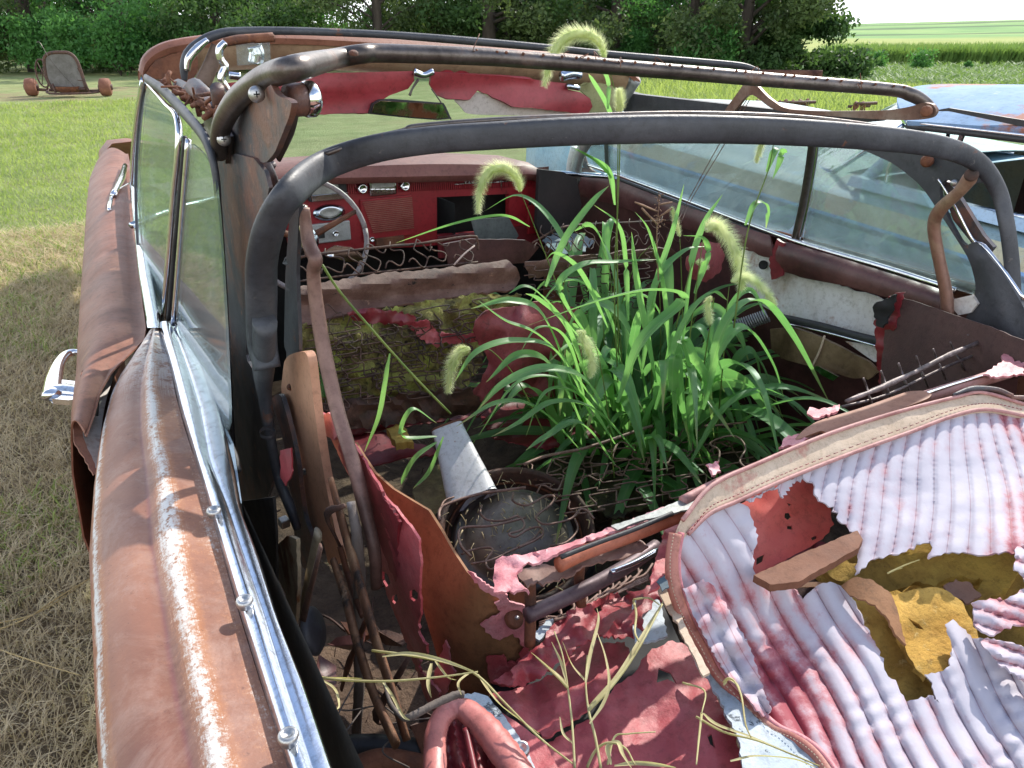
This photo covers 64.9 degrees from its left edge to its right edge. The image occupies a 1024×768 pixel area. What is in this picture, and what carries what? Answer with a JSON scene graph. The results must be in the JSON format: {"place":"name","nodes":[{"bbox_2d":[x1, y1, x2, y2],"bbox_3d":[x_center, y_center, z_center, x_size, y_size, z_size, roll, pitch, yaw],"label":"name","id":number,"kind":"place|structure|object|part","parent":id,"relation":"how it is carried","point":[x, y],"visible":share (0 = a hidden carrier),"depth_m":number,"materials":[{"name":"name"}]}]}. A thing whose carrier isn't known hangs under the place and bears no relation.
{"place":"outdoors","nodes":[
{"label":"outdoors","id":0,"kind":"place"},
{"bbox_2d":[0,96,192,303],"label":"lawn","id":1,"kind":"structure","parent":0,"point":[58,129],"depth_m":11.30,"materials":[{"name":"green plant"}]},
{"bbox_2d":[0,19,1023,767],"bbox_3d":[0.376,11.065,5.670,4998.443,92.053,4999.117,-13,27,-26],"label":"ground","id":2,"kind":"structure","parent":0,"point":[316,133],"depth_m":10.42,"materials":[{"name":"green plant"}]},
{"bbox_2d":[0,2,30,64],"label":"shrub","id":3,"kind":"object","parent":2,"relation":"on","point":[2,45],"visible":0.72,"depth_m":28.27,"materials":[{"name":"green plant"}]},
{"bbox_2d":[0,2,75,72],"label":"shrub","id":4,"kind":"object","parent":2,"relation":"on","point":[33,52],"visible":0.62,"depth_m":28.28,"materials":[{"name":"green plant"}]},
{"bbox_2d":[0,218,84,619],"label":"green weed sprigs","id":5,"kind":"object","parent":2,"relation":"on","point":[45,351],"visible":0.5,"depth_m":4.33,"materials":[{"name":"green plant"}]},
{"bbox_2d":[0,578,89,675],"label":"dead stalk","id":6,"kind":"object","parent":2,"relation":"on","point":[38,611],"visible":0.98,"depth_m":2.25,"materials":[{"name":"beige plant"}]},
{"bbox_2d":[1,0,96,22],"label":"hackberry tree","id":7,"kind":"object","parent":2,"relation":"on","point":[40,6],"visible":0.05,"depth_m":37.79,"materials":[{"name":"green plant"}]},
{"bbox_2d":[0,218,126,767],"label":"dead grass","id":8,"kind":"structure","parent":2,"relation":"on","point":[64,312],"depth_m":2.84,"materials":[{"name":"plant"}]},
{"bbox_2d":[23,41,112,95],"bbox_3d":[-10.867,-7.579,19.400,2.187,1.246,0.778,1,24,1],"label":"go-kart","id":9,"kind":"object","parent":2,"relation":"on","point":[62,74],"visible":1,"depth_m":19.45,"materials":[{"name":"brown"}]},
{"bbox_2d":[0,0,136,72],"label":"cedar tree","id":10,"kind":"object","parent":2,"relation":"on","point":[20,6],"visible":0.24,"depth_m":29.77,"materials":[{"name":"green plant"}]},
{"bbox_2d":[33,7,104,69],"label":"shrub","id":11,"kind":"object","parent":2,"relation":"on","point":[62,20],"visible":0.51,"depth_m":27.80,"materials":[{"name":"green plant"}]},
{"bbox_2d":[35,0,137,68],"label":"cedar tree","id":12,"kind":"object","parent":2,"relation":"on","point":[78,17],"visible":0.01,"depth_m":33.38,"materials":[{"name":"green plant"}]},
{"bbox_2d":[5,0,172,70],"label":"hackberry tree","id":13,"kind":"object","parent":2,"relation":"on","point":[71,4],"visible":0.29,"depth_m":30.81,"materials":[{"name":"green plant"}]},
{"bbox_2d":[63,0,152,75],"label":"shrub","id":14,"kind":"object","parent":2,"relation":"on","point":[106,55],"visible":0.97,"depth_m":27.37,"materials":[{"name":"green plant"}]},
{"bbox_2d":[92,0,182,72],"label":"shrub","id":15,"kind":"object","parent":2,"relation":"on","point":[137,21],"visible":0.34,"depth_m":28.00,"materials":[{"name":"green plant"}]},
{"bbox_2d":[99,0,206,65],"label":"cedar tree","id":16,"kind":"object","parent":2,"relation":"on","point":[172,11],"depth_m":32.92,"materials":[{"name":"green plant"}]},
{"bbox_2d":[167,18,204,39],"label":"shrub","id":17,"kind":"object","parent":2,"relation":"on","point":[191,31],"visible":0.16,"depth_m":27.80,"materials":[{"name":"green plant"}]},
{"bbox_2d":[112,0,325,58],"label":"cedar tree","id":18,"kind":"object","parent":2,"relation":"on","point":[263,14],"visible":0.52,"depth_m":28.07,"materials":[{"name":"green plant"}]},
{"bbox_2d":[169,0,331,27],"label":"cedar tree","id":19,"kind":"object","parent":2,"relation":"on","point":[319,24],"visible":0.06,"depth_m":32.80,"materials":[{"name":"green plant"}]},
{"bbox_2d":[224,0,370,28],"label":"hackberry tree","id":20,"kind":"object","parent":2,"relation":"on","point":[329,19],"visible":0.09,"depth_m":33.84,"materials":[{"name":"green plant"}]},
{"bbox_2d":[310,7,353,28],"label":"cedar tree","id":21,"kind":"object","parent":2,"relation":"on","point":[324,22],"visible":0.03,"depth_m":54.51,"materials":[{"name":"green plant"}]},
{"bbox_2d":[284,0,470,42],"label":"hackberry tree","id":22,"kind":"object","parent":2,"relation":"on","point":[405,12],"visible":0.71,"depth_m":29.91,"materials":[{"name":"green plant"}]},
{"bbox_2d":[342,0,446,29],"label":"cedar tree","id":23,"kind":"object","parent":2,"relation":"on","point":[365,19],"visible":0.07,"depth_m":46.58,"materials":[{"name":"green plant"}]},
{"bbox_2d":[366,0,470,43],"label":"cedar tree","id":24,"kind":"object","parent":2,"relation":"on","point":[416,30],"visible":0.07,"depth_m":32.48,"materials":[{"name":"green plant"}]},
{"bbox_2d":[461,31,496,45],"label":"shrub","id":25,"kind":"object","parent":2,"relation":"on","point":[474,35],"visible":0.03,"depth_m":31.02,"materials":[{"name":"green plant"}]},
{"bbox_2d":[415,0,554,47],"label":"cedar tree","id":26,"kind":"object","parent":2,"relation":"on","point":[520,16],"visible":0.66,"depth_m":29.51,"materials":[{"name":"green plant"}]},
{"bbox_2d":[411,0,597,47],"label":"cedar tree","id":27,"kind":"object","parent":2,"relation":"on","point":[457,13],"visible":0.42,"depth_m":29.44,"materials":[{"name":"green plant"}]},
{"bbox_2d":[41,27,1023,767],"bbox_3d":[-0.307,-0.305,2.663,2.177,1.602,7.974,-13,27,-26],"label":"wrecked convertible","id":28,"kind":"object","parent":2,"relation":"on","point":[213,301],"visible":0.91,"depth_m":1.36,"materials":[{"name":"paint"}]},
{"bbox_3d":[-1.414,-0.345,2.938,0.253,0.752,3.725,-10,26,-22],"label":"door","id":29,"kind":"part","parent":28,"relation":"part of","materials":[{"name":"paint"}]},
{"bbox_2d":[318,364,325,396],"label":"grass sprigs","id":30,"kind":"object","parent":28,"relation":"on","point":[323,391],"depth_m":2.03,"materials":[{"name":"green plant"}]},
{"bbox_2d":[346,501,365,733],"bbox_3d":[-0.253,0.458,1.318,0.103,0.631,0.029,21,32,40],"label":"weathered stick","id":31,"kind":"object","parent":28,"relation":"in","point":[358,547],"visible":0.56,"depth_m":1.24,"materials":[{"name":"wood"}]},
{"bbox_2d":[337,682,429,767],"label":"fine twigs","id":32,"kind":"object","parent":28,"relation":"on","point":[386,743],"visible":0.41,"depth_m":1.11,"materials":[{"name":"brown plant"}]},
{"bbox_2d":[322,264,450,413],"bbox_3d":[-0.202,-0.065,1.349,0.211,0.306,0.004,-13,27,-26],"label":"long grass stalk","id":33,"kind":"object","parent":28,"relation":"on","point":[378,336],"visible":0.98,"depth_m":1.33,"materials":[{"name":"plant"}]},
{"bbox_2d":[322,671,477,719],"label":"dead stalk","id":34,"kind":"object","parent":28,"relation":"on","point":[370,681],"visible":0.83,"depth_m":0.93,"materials":[{"name":"beige plant"}]},
{"bbox_2d":[383,682,464,721],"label":"bent twig","id":35,"kind":"object","parent":28,"relation":"on","point":[432,705],"visible":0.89,"depth_m":0.95,"materials":[{"name":"grey wood"}]},
{"bbox_2d":[371,649,572,763],"bbox_3d":[-0.035,0.343,0.904,0.317,0.081,0.074,20,31,38],"label":"dead stalk","id":36,"kind":"object","parent":28,"relation":"on","point":[432,658],"visible":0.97,"depth_m":0.94,"materials":[{"name":"beige plant"}]},
{"bbox_2d":[435,467,595,624],"bbox_3d":[0.003,0.395,1.999,0.426,0.307,0.390,-13,27,-26],"label":"spare wheel","id":37,"kind":"object","parent":28,"relation":"in","point":[453,517],"visible":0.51,"depth_m":1.95,"materials":[{"name":"black rubber"}]},
{"bbox_2d":[431,419,498,510],"bbox_3d":[-0.137,0.210,2.033,0.132,0.177,0.231,-13,27,-26],"label":"enamel cone","id":38,"kind":"object","parent":37,"relation":"on","point":[464,471],"visible":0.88,"depth_m":2.01,"materials":[{"name":"white metal"}]},
{"bbox_2d":[441,465,589,598],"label":"wheel litter","id":39,"kind":"object","parent":37,"relation":"on","point":[492,535],"visible":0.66,"depth_m":1.93,"materials":[{"name":"plant"}]},
{"bbox_2d":[229,391,842,722],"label":"floor litter","id":40,"kind":"object","parent":28,"relation":"on","point":[343,629],"visible":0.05,"depth_m":1.90,"materials":[{"name":"brown plant"}]},
{"bbox_2d":[532,631,575,767],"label":"dead stalk","id":41,"kind":"object","parent":28,"relation":"on","point":[559,677],"visible":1,"depth_m":0.95,"materials":[{"name":"beige plant"}]},
{"bbox_2d":[563,602,662,767],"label":"dead stalk","id":42,"kind":"object","parent":28,"relation":"on","point":[603,693],"visible":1,"depth_m":0.97,"materials":[{"name":"beige plant"}]},
{"bbox_2d":[586,731,675,767],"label":"dead stalk","id":43,"kind":"object","parent":28,"relation":"on","point":[608,746],"visible":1,"depth_m":0.90,"materials":[{"name":"beige plant"}]},
{"bbox_2d":[427,194,848,566],"bbox_3d":[0.397,-0.120,2.394,1.300,0.742,1.428,5,24,11],"label":"grass tuft","id":44,"kind":"object","parent":28,"relation":"in","point":[635,405],"visible":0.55,"depth_m":2.22,"materials":[{"name":"green plant"}]},
{"bbox_2d":[397,156,576,354],"bbox_3d":[-0.045,-0.281,2.019,0.539,0.563,0.092,-13,27,-26],"label":"foxtail plant","id":45,"kind":"object","parent":44,"relation":"on","point":[491,171],"visible":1,"depth_m":1.94,"materials":[{"name":"green plant"}]},
{"bbox_2d":[441,343,544,433],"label":"foxtail plant","id":46,"kind":"object","parent":44,"relation":"on","point":[453,362],"visible":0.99,"depth_m":1.90,"materials":[{"name":"green plant"}]},
{"bbox_2d":[539,19,619,382],"bbox_3d":[0.172,-0.369,1.861,0.253,0.864,0.080,-9,26,-20],"label":"foxtail plant","id":47,"kind":"object","parent":44,"relation":"on","point":[565,38],"visible":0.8,"depth_m":1.71,"materials":[{"name":"green plant"}]},
{"bbox_2d":[575,329,614,477],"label":"foxtail plant","id":48,"kind":"object","parent":44,"relation":"on","point":[584,340],"visible":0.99,"depth_m":1.83,"materials":[{"name":"green plant"}]},
{"bbox_2d":[398,147,827,464],"bbox_3d":[0.237,-0.139,1.878,1.244,0.795,0.332,-14,27,-29],"label":"grass plant","id":49,"kind":"object","parent":44,"relation":"on","point":[724,335],"depth_m":1.88,"materials":[{"name":"green plant"}]},
{"bbox_2d":[364,353,390,451],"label":"hanging leaf","id":50,"kind":"object","parent":49,"relation":"attached to","point":[382,396],"visible":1,"depth_m":1.44,"materials":[{"name":"green plant"}]},
{"bbox_2d":[401,437,443,488],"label":"hanging leaf","id":51,"kind":"object","parent":49,"relation":"attached to","point":[414,459],"visible":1,"depth_m":1.58,"materials":[{"name":"green plant"}]},
{"bbox_2d":[634,192,672,286],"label":"dried weed","id":52,"kind":"object","parent":49,"relation":"on","point":[652,209],"visible":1,"depth_m":1.90,"materials":[{"name":"brown plant"}]},
{"bbox_2d":[612,87,626,354],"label":"foxtail plant","id":53,"kind":"object","parent":44,"relation":"on","point":[620,102],"visible":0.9,"depth_m":1.83,"materials":[{"name":"green plant"}]},
{"bbox_2d":[543,238,699,464],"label":"grass stalks","id":54,"kind":"object","parent":44,"relation":"on","point":[621,351],"depth_m":2.35,"materials":[{"name":"green plant"}]},
{"bbox_2d":[668,205,682,318],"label":"foxtail plant","id":55,"kind":"object","parent":44,"relation":"on","point":[678,230],"visible":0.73,"depth_m":2.28,"materials":[{"name":"green plant"}]},
{"bbox_2d":[675,257,709,327],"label":"foxtail plant","id":56,"kind":"object","parent":44,"relation":"on","point":[698,260],"visible":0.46,"depth_m":2.03,"materials":[{"name":"green plant"}]},
{"bbox_2d":[698,295,714,390],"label":"foxtail plant","id":57,"kind":"object","parent":44,"relation":"on","point":[708,313],"visible":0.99,"depth_m":2.03,"materials":[{"name":"green plant"}]},
{"bbox_2d":[682,213,751,423],"bbox_3d":[0.506,-0.163,2.047,0.235,0.557,0.070,-13,27,-26],"label":"foxtail plant","id":58,"kind":"object","parent":44,"relation":"on","point":[724,231],"visible":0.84,"depth_m":1.97,"materials":[{"name":"green plant"}]},
{"bbox_2d":[716,269,778,436],"bbox_3d":[0.616,-0.086,2.111,0.182,0.468,0.049,-13,27,-26],"label":"foxtail plant","id":59,"kind":"object","parent":44,"relation":"on","point":[747,276],"visible":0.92,"depth_m":2.03,"materials":[{"name":"green plant"}]},
{"bbox_2d":[733,145,786,327],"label":"foxtail plant","id":60,"kind":"object","parent":44,"relation":"on","point":[771,158],"visible":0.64,"depth_m":1.70,"materials":[{"name":"green plant"}]},
{"bbox_2d":[632,597,659,641],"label":"dead stalk","id":61,"kind":"object","parent":28,"relation":"on","point":[635,609],"visible":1,"depth_m":1.08,"materials":[{"name":"beige plant"}]},
{"bbox_2d":[723,677,751,737],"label":"dead stalk","id":62,"kind":"object","parent":28,"relation":"on","point":[732,680],"visible":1,"depth_m":0.95,"materials":[{"name":"beige plant"}]},
{"bbox_2d":[682,682,819,766],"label":"dead stalk","id":63,"kind":"object","parent":28,"relation":"on","point":[726,728],"visible":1,"depth_m":0.93,"materials":[{"name":"beige plant"}]},
{"bbox_2d":[887,560,918,573],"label":"dead stalk","id":64,"kind":"object","parent":28,"relation":"on","point":[898,568],"visible":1,"depth_m":1.07,"materials":[{"name":"beige plant"}]},
{"bbox_2d":[534,33,578,50],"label":"shrub","id":65,"kind":"object","parent":2,"relation":"on","point":[549,40],"visible":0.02,"depth_m":30.66,"materials":[{"name":"green plant"}]},
{"bbox_2d":[497,0,629,48],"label":"cedar tree","id":66,"kind":"object","parent":2,"relation":"on","point":[604,3],"visible":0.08,"depth_m":33.48,"materials":[{"name":"green plant"}]},
{"bbox_2d":[497,0,708,58],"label":"cedar tree","id":67,"kind":"object","parent":2,"relation":"on","point":[612,30],"visible":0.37,"depth_m":30.20,"materials":[{"name":"green plant"}]},
{"bbox_2d":[615,22,659,61],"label":"shrub","id":68,"kind":"object","parent":2,"relation":"on","point":[638,42],"visible":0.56,"depth_m":30.21,"materials":[{"name":"green plant"}]},
{"bbox_2d":[588,0,711,61],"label":"cedar tree","id":69,"kind":"object","parent":2,"relation":"on","point":[662,51],"visible":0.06,"depth_m":34.23,"materials":[{"name":"green plant"}]},
{"bbox_2d":[605,0,771,64],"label":"hackberry tree","id":70,"kind":"object","parent":2,"relation":"on","point":[695,5],"visible":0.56,"depth_m":30.24,"materials":[{"name":"green plant"}]},
{"bbox_2d":[671,15,744,68],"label":"shrub","id":71,"kind":"object","parent":2,"relation":"on","point":[731,56],"visible":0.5,"depth_m":27.36,"materials":[{"name":"green plant"}]},
{"bbox_2d":[658,0,774,63],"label":"cedar tree","id":72,"kind":"object","parent":2,"relation":"on","point":[666,53],"visible":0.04,"depth_m":37.12,"materials":[{"name":"green plant"}]},
{"bbox_2d":[652,0,848,69],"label":"hackberry tree","id":73,"kind":"object","parent":2,"relation":"on","point":[753,14],"visible":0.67,"depth_m":27.06,"materials":[{"name":"green plant"}]},
{"bbox_2d":[526,84,1023,294],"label":"blue sedan","id":74,"kind":"object","parent":2,"relation":"on","point":[979,116],"visible":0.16,"depth_m":3.03,"materials":[{"name":"paint"}]},
{"bbox_3d":[1.602,-0.925,2.780,0.010,0.039,0.349,-13,27,-26],"label":"window frame","id":75,"kind":"part","parent":74,"relation":"part of","materials":[{"name":"black metal"}]},
{"bbox_2d":[740,69,822,76],"bbox_3d":[8.293,-9.510,25.016,2.506,0.506,0.320,11,26,23],"label":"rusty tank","id":76,"kind":"object","parent":2,"relation":"on","point":[817,73],"visible":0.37,"depth_m":24.62,"materials":[{"name":"brown metal"}]},
{"bbox_2d":[778,98,815,106],"bbox_3d":[5.479,-5.416,15.652,0.721,0.257,0.364,0,24,0],"label":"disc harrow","id":77,"kind":"object","parent":2,"relation":"on","point":[802,103],"visible":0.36,"depth_m":15.48,"materials":[{"name":"metal"}]},
{"bbox_2d":[716,0,884,78],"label":"cedar tree","id":78,"kind":"object","parent":2,"relation":"on","point":[790,53],"visible":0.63,"depth_m":28.02,"materials":[{"name":"green plant"}]},
{"bbox_2d":[847,101,877,110],"bbox_3d":[6.697,-5.291,15.400,0.422,0.236,0.380,0,24,0],"label":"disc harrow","id":79,"kind":"object","parent":2,"relation":"on","point":[856,104],"visible":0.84,"depth_m":15.27,"materials":[{"name":"brown metal"}]},
{"bbox_2d":[817,40,1023,65],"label":"corn field","id":80,"kind":"structure","parent":2,"relation":"on","point":[987,53],"depth_m":90.89,"materials":[{"name":"green plant"}]},
{"bbox_2d":[5,0,1023,25],"label":"sky","id":81,"kind":"structure","parent":0,"point":[870,11],"materials":[{"name":"white"}]},
{"bbox_2d":[635,77,998,140],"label":"lawn","id":82,"kind":"structure","parent":0,"point":[823,99],"depth_m":18.91,"materials":[{"name":"green plant"}]},
{"bbox_2d":[829,60,1023,86],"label":"soybean field","id":83,"kind":"structure","parent":0,"point":[984,73],"depth_m":44.32,"materials":[{"name":"green plant"}]},
{"bbox_2d":[868,49,888,67],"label":"field shrub","id":84,"kind":"object","parent":83,"relation":"on","point":[877,55],"visible":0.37,"depth_m":73.47,"materials":[{"name":"green plant"}]},
{"bbox_2d":[906,47,938,67],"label":"field shrub","id":85,"kind":"object","parent":83,"relation":"on","point":[921,59],"visible":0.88,"depth_m":68.26,"materials":[{"name":"green plant"}]},
{"bbox_2d":[963,61,973,68],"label":"field shrub","id":86,"kind":"object","parent":83,"relation":"on","point":[967,64],"visible":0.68,"depth_m":77.96,"materials":[{"name":"green plant"}]}
]}

